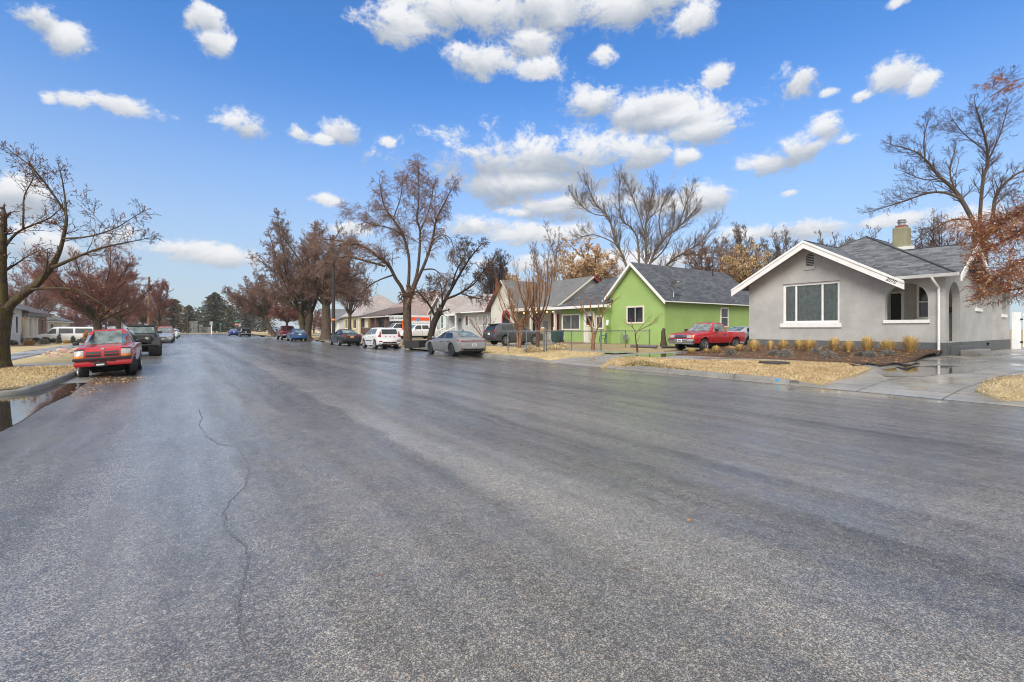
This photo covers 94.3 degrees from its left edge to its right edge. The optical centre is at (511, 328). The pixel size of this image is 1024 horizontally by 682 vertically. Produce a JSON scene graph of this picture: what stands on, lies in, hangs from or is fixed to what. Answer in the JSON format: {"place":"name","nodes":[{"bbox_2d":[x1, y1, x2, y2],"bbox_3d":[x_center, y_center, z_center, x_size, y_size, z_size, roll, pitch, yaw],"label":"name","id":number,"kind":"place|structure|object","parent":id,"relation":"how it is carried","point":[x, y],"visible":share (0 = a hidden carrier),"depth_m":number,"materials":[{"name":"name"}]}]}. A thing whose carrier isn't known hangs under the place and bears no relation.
{"place":"outdoors","nodes":[
{"label":"outdoors","id":0,"kind":"place"},
{"bbox_2d":[10,305,29,343],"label":"white house","id":1,"kind":"structure","parent":0,"point":[16,328],"depth_m":54.92,"materials":[{"name":"grey paint"}]},
{"bbox_2d":[16,303,53,343],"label":"house","id":2,"kind":"structure","parent":0,"point":[34,322],"depth_m":60.24,"materials":[{"name":"beige paint"}]},
{"bbox_2d":[0,342,80,389],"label":"lawn","id":3,"kind":"structure","parent":0,"point":[45,359],"depth_m":22.09,"materials":[{"name":"beige plant"}]},
{"bbox_2d":[0,364,75,386],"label":"dry grass","id":4,"kind":"structure","parent":3,"relation":"on","point":[3,381],"depth_m":14.19,"materials":[{"name":"plant"}]},
{"bbox_2d":[0,370,76,395],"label":"kerb","id":5,"kind":"structure","parent":3,"relation":"on","point":[48,383],"depth_m":11.90,"materials":[{"name":"concrete"}]},
{"bbox_2d":[8,269,84,312],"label":"street tree","id":6,"kind":"object","parent":3,"relation":"on","point":[39,300],"visible":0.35,"depth_m":95.32,"materials":[{"name":"brown plant"}]},
{"bbox_2d":[35,327,92,341],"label":"passenger van","id":7,"kind":"object","parent":3,"relation":"on","point":[66,333],"visible":0.45,"depth_m":59.79,"materials":[{"name":"white paint"}]},
{"bbox_2d":[56,309,92,326],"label":"thicket","id":8,"kind":"object","parent":3,"relation":"on","point":[78,320],"visible":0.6,"depth_m":117.31,"materials":[{"name":"red plant"}]},
{"bbox_2d":[0,141,161,369],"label":"street tree","id":9,"kind":"object","parent":3,"relation":"on","point":[7,306],"visible":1,"depth_m":16.62,"materials":[{"name":"brown plant"}]},
{"bbox_2d":[16,244,160,329],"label":"street tree","id":10,"kind":"object","parent":3,"relation":"on","point":[87,307],"visible":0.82,"depth_m":44.22,"materials":[{"name":"brown plant"}]},
{"bbox_2d":[81,272,154,328],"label":"street tree","id":11,"kind":"object","parent":3,"relation":"on","point":[140,312],"visible":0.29,"depth_m":74.39,"materials":[{"name":"brown plant"}]},
{"bbox_2d":[124,289,157,324],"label":"street tree","id":12,"kind":"object","parent":3,"relation":"on","point":[142,320],"visible":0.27,"depth_m":104.33,"materials":[{"name":"brown plant"}]},
{"bbox_2d":[144,278,175,326],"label":"street tree","id":13,"kind":"object","parent":3,"relation":"on","point":[160,301],"visible":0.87,"depth_m":91.65,"materials":[{"name":"brown plant"}]},
{"bbox_2d":[13,363,73,367],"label":"sidewalk","id":14,"kind":"structure","parent":0,"point":[51,364],"depth_m":17.83,"materials":[{"name":"concrete"}]},
{"bbox_2d":[11,343,82,359],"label":"path","id":15,"kind":"structure","parent":0,"point":[21,355],"depth_m":32.09,"materials":[{"name":"concrete"}]},
{"bbox_2d":[45,314,73,337],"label":"cream house","id":16,"kind":"structure","parent":0,"point":[54,321],"depth_m":76.29,"materials":[{"name":"beige paint"}]},
{"bbox_2d":[180,330,316,333],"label":"lawn","id":17,"kind":"structure","parent":0,"point":[227,332],"depth_m":165.62,"materials":[{"name":"beige plant"}]},
{"bbox_2d":[81,312,130,328],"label":"thicket","id":18,"kind":"object","parent":17,"relation":"on","point":[108,323],"visible":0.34,"depth_m":123.74,"materials":[{"name":"red plant"}]},
{"bbox_2d":[161,299,205,333],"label":"conifer","id":19,"kind":"object","parent":17,"relation":"on","point":[175,319],"visible":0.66,"depth_m":149.58,"materials":[{"name":"green plant"}]},
{"bbox_2d":[179,305,203,332],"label":"conifer","id":20,"kind":"object","parent":17,"relation":"on","point":[192,317],"visible":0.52,"depth_m":155.74,"materials":[{"name":"green plant"}]},
{"bbox_2d":[182,292,252,333],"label":"conifer","id":21,"kind":"object","parent":17,"relation":"on","point":[214,307],"visible":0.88,"depth_m":166.72,"materials":[{"name":"green plant"}]},
{"bbox_2d":[215,305,251,333],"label":"conifer","id":22,"kind":"object","parent":17,"relation":"on","point":[236,313],"visible":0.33,"depth_m":177.72,"materials":[{"name":"green plant"}]},
{"bbox_2d":[230,306,275,331],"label":"conifer","id":23,"kind":"object","parent":17,"relation":"on","point":[250,322],"visible":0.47,"depth_m":181.58,"materials":[{"name":"green plant"}]},
{"bbox_2d":[413,342,572,349],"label":"driveway","id":24,"kind":"structure","parent":0,"point":[510,344],"depth_m":37.56,"materials":[{"name":"concrete"}]},
{"bbox_2d":[483,323,542,344],"bbox_3d":[0.162,0.433,36.958,4.620,1.688,2.220,0,0,-35],"label":"suv","id":25,"kind":"object","parent":24,"relation":"on","point":[495,333],"visible":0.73,"depth_m":35.79,"materials":[{"name":"grey paint"}]},
{"bbox_2d":[251,333,743,360],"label":"lawn","id":26,"kind":"structure","parent":0,"point":[632,351],"depth_m":35.72,"materials":[{"name":"beige plant"}]},
{"bbox_2d":[221,268,280,336],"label":"street tree","id":27,"kind":"object","parent":26,"relation":"on","point":[250,304],"visible":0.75,"depth_m":82.75,"materials":[{"name":"brown plant"}]},
{"bbox_2d":[245,208,327,339],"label":"street tree","id":28,"kind":"object","parent":26,"relation":"on","point":[287,275],"visible":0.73,"depth_m":60.48,"materials":[{"name":"brown plant"}]},
{"bbox_2d":[266,296,306,325],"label":"street tree","id":29,"kind":"object","parent":26,"relation":"on","point":[287,315],"visible":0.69,"depth_m":80.88,"materials":[{"name":"red plant"}]},
{"bbox_2d":[298,311,321,332],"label":"thicket","id":30,"kind":"object","parent":26,"relation":"on","point":[318,317],"visible":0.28,"depth_m":117.82,"materials":[{"name":"red plant"}]},
{"bbox_2d":[293,219,365,341],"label":"street tree","id":31,"kind":"object","parent":26,"relation":"on","point":[323,287],"visible":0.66,"depth_m":59.07,"materials":[{"name":"brown plant"}]},
{"bbox_2d":[315,309,346,332],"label":"white cottage","id":32,"kind":"structure","parent":26,"relation":"on","point":[339,320],"depth_m":114.52,"materials":[{"name":"grey paint"}]},
{"bbox_2d":[325,235,342,334],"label":"utility pole","id":33,"kind":"object","parent":26,"relation":"on","point":[333,300],"visible":0.73,"depth_m":54.85,"materials":[{"name":"brown wood"}]},
{"bbox_2d":[335,255,373,328],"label":"street tree","id":34,"kind":"object","parent":26,"relation":"on","point":[351,300],"visible":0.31,"depth_m":83.65,"materials":[{"name":"brown plant"}]},
{"bbox_2d":[341,295,394,333],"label":"yellow house","id":35,"kind":"structure","parent":26,"relation":"on","point":[382,302],"depth_m":98.08,"materials":[{"name":"paint"}]},
{"bbox_2d":[307,153,465,344],"bbox_3d":[-10.202,-6.837,39.242,13.261,16.775,6.132,0,0,-2],"label":"street tree","id":36,"kind":"object","parent":26,"relation":"on","point":[406,301],"visible":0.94,"depth_m":39.23,"materials":[{"name":"brown plant"}]},
{"bbox_2d":[357,291,444,334],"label":"brick bungalow","id":37,"kind":"object","parent":26,"relation":"on","point":[380,318],"visible":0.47,"depth_m":79.85,"materials":[{"name":"brown stone"}]},
{"bbox_2d":[404,340,428,347],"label":"planter wall","id":38,"kind":"structure","parent":26,"relation":"on","point":[414,343],"depth_m":35.10,"materials":[{"name":"grey concrete"}]},
{"bbox_2d":[398,323,437,338],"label":"suv","id":39,"kind":"object","parent":26,"relation":"on","point":[420,330],"visible":0.51,"depth_m":56.31,"materials":[{"name":"white paint"}]},
{"bbox_2d":[401,236,496,339],"bbox_3d":[-4.545,-2.934,36.468,7.310,8.969,4.030,0,0,-26],"label":"street tree","id":40,"kind":"object","parent":26,"relation":"on","point":[438,313],"visible":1,"depth_m":36.93,"materials":[{"name":"black plant"}]},
{"bbox_2d":[427,294,492,337],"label":"grey cottage","id":41,"kind":"structure","parent":26,"relation":"on","point":[460,312],"depth_m":62.80,"materials":[{"name":"white paint"}]},
{"bbox_2d":[475,248,510,294],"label":"yard tree","id":42,"kind":"object","parent":26,"relation":"on","point":[487,285],"visible":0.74,"depth_m":67.17,"materials":[{"name":"black plant"}]},
{"bbox_2d":[485,276,600,339],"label":"white house","id":43,"kind":"structure","parent":26,"relation":"on","point":[565,290],"depth_m":49.32,"materials":[{"name":"paint"}]},
{"bbox_2d":[485,347,604,360],"bbox_3d":[0.071,1.420,28.245,4.450,0.252,11.950,0,0,-35],"label":"parkstrip","id":44,"kind":"object","parent":26,"relation":"on","point":[554,358],"visible":0.27,"depth_m":24.14,"materials":[{"name":"beige plant"}]},
{"bbox_2d":[492,267,543,347],"bbox_3d":[0.608,-1.417,30.570,3.480,5.480,3.819,0,0,-35],"label":"ornamental tree","id":45,"kind":"object","parent":44,"relation":"on","point":[520,328],"visible":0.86,"depth_m":30.42,"materials":[{"name":"orange plant"}]},
{"bbox_2d":[512,255,556,347],"bbox_3d":[1.564,-1.613,29.395,2.462,5.843,2.332,0,0,-44],"label":"ornamental tree","id":46,"kind":"object","parent":44,"relation":"on","point":[538,315],"visible":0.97,"depth_m":29.36,"materials":[{"name":"red plant"}]},
{"bbox_2d":[529,221,563,281],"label":"yard tree","id":47,"kind":"object","parent":26,"relation":"on","point":[555,256],"visible":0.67,"depth_m":63.54,"materials":[{"name":"brown plant"}]},
{"bbox_2d":[507,329,649,351],"bbox_3d":[4.472,0.670,28.085,9.906,1.220,1.542,0,0,-28],"label":"chain link fence","id":48,"kind":"object","parent":26,"relation":"on","point":[543,337],"visible":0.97,"depth_m":26.93,"materials":[{"name":"grey metal"}]},
{"bbox_2d":[552,236,623,280],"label":"yard tree","id":49,"kind":"object","parent":26,"relation":"on","point":[588,265],"visible":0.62,"depth_m":54.62,"materials":[{"name":"brown plant"}]},
{"bbox_2d":[569,288,617,349],"bbox_3d":[4.893,-0.424,28.614,3.254,3.949,1.256,0,0,7],"label":"pruned tree","id":50,"kind":"object","parent":26,"relation":"on","point":[593,336],"visible":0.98,"depth_m":28.41,"materials":[{"name":"orange plant"}]},
{"bbox_2d":[535,343,686,350],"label":"garden soil","id":51,"kind":"structure","parent":26,"relation":"on","point":[607,347],"depth_m":32.89,"materials":[{"name":"beige soil"}]},
{"bbox_2d":[549,262,748,344],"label":"green house","id":52,"kind":"structure","parent":26,"relation":"on","point":[642,292],"depth_m":38.97,"materials":[{"name":"paint"}]},
{"bbox_2d":[562,314,579,329],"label":"window","id":53,"kind":"structure","parent":52,"relation":"in","point":[569,321],"depth_m":43.13,"materials":[{"name":"white glass"}]},
{"bbox_2d":[584,311,594,341],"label":"door","id":54,"kind":"structure","parent":52,"relation":"in","point":[588,313],"depth_m":41.14,"materials":[{"name":"white wood"}]},
{"bbox_2d":[626,305,643,323],"bbox_3d":[9.792,-1.075,37.766,0.060,1.410,1.810,0,0,-35],"label":"window","id":55,"kind":"structure","parent":52,"relation":"in","point":[635,313],"depth_m":37.74,"materials":[{"name":"white glass"}]},
{"bbox_2d":[720,307,728,326],"bbox_3d":[17.850,-0.915,39.896,1.210,1.690,0.060,0,0,-35],"label":"window","id":56,"kind":"structure","parent":52,"relation":"in","point":[724,311],"depth_m":39.90,"materials":[{"name":"white glass"}]},
{"bbox_2d":[564,163,733,267],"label":"yard tree","id":57,"kind":"object","parent":26,"relation":"on","point":[648,204],"visible":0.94,"depth_m":60.19,"materials":[{"name":"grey plant"}]},
{"bbox_2d":[682,233,738,275],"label":"yard tree","id":58,"kind":"object","parent":26,"relation":"on","point":[707,265],"visible":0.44,"depth_m":57.41,"materials":[{"name":"brown plant"}]},
{"bbox_2d":[727,326,748,344],"bbox_3d":[16.483,0.554,33.443,4.620,1.427,2.180,0,0,-35],"label":"sedan","id":59,"kind":"object","parent":26,"relation":"on","point":[745,329],"visible":0.26,"depth_m":32.24,"materials":[{"name":"white paint"}]},
{"bbox_2d":[716,222,769,275],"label":"yard tree","id":60,"kind":"object","parent":26,"relation":"on","point":[739,240],"visible":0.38,"depth_m":71.31,"materials":[{"name":"brown plant"}]},
{"bbox_2d":[718,240,771,283],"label":"yard tree","id":61,"kind":"object","parent":26,"relation":"on","point":[739,272],"visible":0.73,"depth_m":51.09,"materials":[{"name":"brown plant"}]},
{"bbox_2d":[756,225,799,268],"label":"yard tree","id":62,"kind":"object","parent":26,"relation":"on","point":[786,241],"visible":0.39,"depth_m":61.39,"materials":[{"name":"grey plant"}]},
{"bbox_2d":[813,230,852,246],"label":"yard tree","id":63,"kind":"object","parent":26,"relation":"on","point":[839,245],"visible":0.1,"depth_m":66.45,"materials":[{"name":"grey plant"}]},
{"bbox_2d":[911,208,970,247],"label":"yard tree","id":64,"kind":"object","parent":26,"relation":"on","point":[933,242],"visible":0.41,"depth_m":53.56,"materials":[{"name":"black plant"}]},
{"bbox_2d":[0,329,1022,390],"bbox_3d":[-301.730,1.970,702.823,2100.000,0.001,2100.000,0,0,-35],"label":"ground","id":65,"kind":"structure","parent":0,"point":[427,350],"depth_m":113.43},
{"bbox_2d":[855,65,1023,263],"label":"yard tree","id":66,"kind":"object","parent":65,"relation":"on","point":[958,196],"visible":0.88,"depth_m":46.92,"materials":[{"name":"brown plant"}]},
{"bbox_2d":[0,334,1023,681],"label":"road","id":67,"kind":"structure","parent":0,"point":[498,518],"depth_m":3.71,"materials":[{"name":"grey asphalt"}]},
{"bbox_2d":[60,370,104,383],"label":"gutter","id":68,"kind":"object","parent":67,"relation":"on","point":[76,379],"visible":0.04,"depth_m":14.66,"materials":[{"name":"concrete"}]},
{"bbox_2d":[72,329,141,377],"bbox_3d":[-13.992,0.807,16.578,1.792,1.584,4.305,-4,2,-34],"label":"pickup truck","id":69,"kind":"object","parent":67,"relation":"on","point":[104,350],"visible":1,"depth_m":15.43,"materials":[{"name":"red paint"}]},
{"bbox_2d":[71,374,149,395],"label":"fallen leaves","id":70,"kind":"object","parent":67,"relation":"on","point":[104,385],"visible":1,"depth_m":13.61,"materials":[{"name":"brown plant"}]},
{"bbox_2d":[126,325,161,355],"bbox_3d":[-21.255,0.677,27.259,1.940,1.738,3.670,0,0,-35],"label":"offroad car","id":71,"kind":"object","parent":67,"relation":"on","point":[148,335],"visible":0.52,"depth_m":26.54,"materials":[{"name":"black paint"}]},
{"bbox_2d":[158,330,174,342],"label":"sedan","id":72,"kind":"object","parent":67,"relation":"on","point":[166,335],"visible":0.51,"depth_m":50.95,"materials":[{"name":"paint"}]},
{"bbox_2d":[198,407,250,652],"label":"crack water","id":73,"kind":"structure","parent":67,"relation":"on","point":[237,609],"depth_m":3.16,"materials":[{"name":"grey liquid"}]},
{"bbox_2d":[199,409,250,652],"bbox_3d":[-3.575,1.548,5.880,0.424,0.001,8.588,0,0,-35],"label":"road crack","id":74,"kind":"object","parent":67,"relation":"on","point":[241,639],"visible":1,"depth_m":3.07,"materials":[{"name":"black asphalt"}]},
{"bbox_2d":[276,326,294,339],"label":"pickup truck","id":75,"kind":"object","parent":67,"relation":"on","point":[281,333],"visible":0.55,"depth_m":64.56,"materials":[{"name":"red paint"}]},
{"bbox_2d":[286,329,307,340],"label":"hatchback","id":76,"kind":"object","parent":67,"relation":"on","point":[297,334],"visible":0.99,"depth_m":56.41,"materials":[{"name":"blue paint"}]},
{"bbox_2d":[329,329,361,345],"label":"sedan","id":77,"kind":"object","parent":67,"relation":"on","point":[345,336],"visible":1,"depth_m":41.94,"materials":[{"name":"black paint"}]},
{"bbox_2d":[362,327,400,348],"bbox_3d":[-10.214,0.739,36.881,2.200,1.618,4.100,0,0,-35],"label":"suv","id":78,"kind":"object","parent":67,"relation":"on","point":[376,337],"visible":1,"depth_m":35.44,"materials":[{"name":"white paint"}]},
{"bbox_2d":[425,329,485,355],"bbox_3d":[-3.375,0.807,27.794,2.210,1.481,4.666,0,0,-35],"label":"sedan","id":79,"kind":"object","parent":67,"relation":"on","point":[452,343],"visible":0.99,"depth_m":26.30,"materials":[{"name":"silver paint"}]},
{"bbox_2d":[435,351,550,361],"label":"kerb","id":80,"kind":"structure","parent":67,"relation":"on","point":[508,356],"depth_m":24.57,"materials":[{"name":"concrete"}]},
{"bbox_2d":[612,366,826,386],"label":"kerb","id":81,"kind":"structure","parent":67,"relation":"on","point":[724,375],"depth_m":14.71,"materials":[{"name":"concrete"}]},
{"bbox_2d":[0,0,1023,328],"label":"sky","id":82,"kind":"structure","parent":0,"point":[216,116],"materials":[{"name":"blue"}]},
{"bbox_2d":[481,345,604,358],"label":"dry grass","id":83,"kind":"structure","parent":0,"point":[513,350],"depth_m":25.80,"materials":[{"name":"plant"}]},
{"bbox_2d":[503,346,631,352],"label":"sidewalk","id":84,"kind":"structure","parent":0,"point":[602,351],"depth_m":27.62,"materials":[{"name":"concrete"}]},
{"bbox_2d":[544,347,1023,406],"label":"driveway","id":85,"kind":"structure","parent":0,"point":[962,386],"depth_m":13.53,"materials":[{"name":"concrete"}]},
{"bbox_2d":[625,353,675,356],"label":"puddle","id":86,"kind":"object","parent":85,"relation":"on","point":[659,355],"visible":0.79,"depth_m":23.39,"materials":[{"name":"grey"}]},
{"bbox_2d":[667,322,745,349],"bbox_3d":[11.706,0.474,28.394,5.235,1.667,2.259,0,0,-33],"label":"pickup truck","id":87,"kind":"object","parent":85,"relation":"on","point":[703,335],"visible":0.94,"depth_m":27.59,"materials":[{"name":"red paint"}]},
{"bbox_2d":[600,356,870,384],"bbox_3d":[7.746,1.427,17.966,6.209,0.266,9.201,0,0,-40],"label":"parkstrip","id":88,"kind":"object","parent":85,"relation":"on","point":[790,375],"visible":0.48,"depth_m":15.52,"materials":[{"name":"beige plant"}]},
{"bbox_2d":[603,357,867,379],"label":"fallen leaves","id":89,"kind":"object","parent":88,"relation":"on","point":[750,365],"visible":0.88,"depth_m":16.74,"materials":[{"name":"brown plant"}]},
{"bbox_2d":[676,345,942,365],"bbox_3d":[13.975,1.201,23.387,9.255,0.334,10.121,0,0,-35],"label":"mulch bed","id":90,"kind":"object","parent":85,"relation":"on","point":[852,358],"visible":0.62,"depth_m":21.35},
{"bbox_2d":[700,344,935,362],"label":"fallen leaves","id":91,"kind":"object","parent":90,"relation":"on","point":[829,357],"visible":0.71,"depth_m":21.72,"materials":[{"name":"brown plant"}]},
{"bbox_2d":[849,362,919,366],"bbox_3d":[13.231,1.266,16.691,3.368,0.088,1.190,0,0,-3],"label":"landscape fabric","id":92,"kind":"object","parent":90,"relation":"on","point":[906,365],"visible":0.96,"depth_m":16.61,"materials":[{"name":"black fabric"}]},
{"bbox_2d":[731,219,1023,355],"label":"grey stucco house","id":93,"kind":"structure","parent":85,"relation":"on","point":[854,291],"depth_m":25.66,"materials":[{"name":"paint"}]},
{"bbox_2d":[780,280,841,326],"bbox_3d":[17.095,-1.330,27.156,0.499,2.560,3.210,0,0,-35],"label":"window","id":94,"kind":"structure","parent":93,"relation":"in","point":[812,304],"depth_m":27.19,"materials":[{"name":"white glass"}]},
{"bbox_2d":[891,291,903,319],"bbox_3d":[20.997,-0.675,25.879,0.060,2.650,0.580,0,0,-35],"label":"door","id":95,"kind":"structure","parent":93,"relation":"in","point":[897,300],"depth_m":25.88,"materials":[{"name":"black plastic"}]},
{"bbox_2d":[915,285,927,319],"bbox_3d":[21.782,-1.305,24.695,0.130,1.930,1.300,0,0,-35],"label":"window","id":96,"kind":"structure","parent":93,"relation":"in","point":[922,298],"depth_m":25.01,"materials":[{"name":"white glass"}]},
{"bbox_2d":[876,365,991,376],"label":"puddle","id":97,"kind":"object","parent":85,"relation":"on","point":[921,370],"visible":1,"depth_m":15.07,"materials":[{"name":"grey liquid"}]},
{"bbox_2d":[934,71,1023,308],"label":"street tree","id":98,"kind":"object","parent":85,"relation":"on","point":[1008,234],"visible":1,"depth_m":14.72,"materials":[{"name":"red plant"}]},
{"bbox_2d":[951,345,1007,356],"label":"entry steps","id":99,"kind":"structure","parent":85,"relation":"on","point":[964,350],"depth_m":22.31,"materials":[{"name":"paint"}]},
{"bbox_2d":[976,373,1023,400],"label":"parkstrip","id":100,"kind":"object","parent":85,"relation":"on","point":[997,395],"visible":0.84,"depth_m":10.74,"materials":[{"name":"beige plant"}]},
{"bbox_2d":[799,337,817,350],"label":"ornamental grass","id":101,"kind":"object","parent":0,"point":[808,345],"depth_m":23.38,"materials":[{"name":"yellow plant"}]},
{"bbox_2d":[860,335,875,350],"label":"ornamental grass","id":102,"kind":"object","parent":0,"point":[867,344],"depth_m":22.03,"materials":[{"name":"beige plant"}]},
{"bbox_2d":[877,337,898,351],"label":"ornamental grass","id":103,"kind":"object","parent":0,"point":[890,345],"depth_m":21.00,"materials":[{"name":"yellow plant"}]},
{"bbox_2d":[899,335,919,350],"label":"ornamental grass","id":104,"kind":"object","parent":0,"point":[910,343],"depth_m":21.59,"materials":[{"name":"beige plant"}]},
{"bbox_2d":[1012,312,1023,348],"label":"vinyl gate","id":105,"kind":"structure","parent":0,"point":[1016,330],"depth_m":29.38,"materials":[{"name":"white plastic"}]},
{"label":"apron","id":106,"kind":"structure","parent":0,"visible":0},
{"bbox_2d":[0,382,86,430],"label":"gutter water","id":107,"kind":"structure","parent":106,"relation":"on","point":[16,409],"depth_m":10.01,"materials":[{"name":"grey liquid"}]},
{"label":"driveway","id":108,"kind":"structure","parent":0,"visible":0},
{"bbox_2d":[388,315,429,337],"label":"moving truck","id":109,"kind":"object","parent":108,"relation":"on","point":[420,319],"visible":0.28,"depth_m":63.01,"materials":[{"name":"white paint"}]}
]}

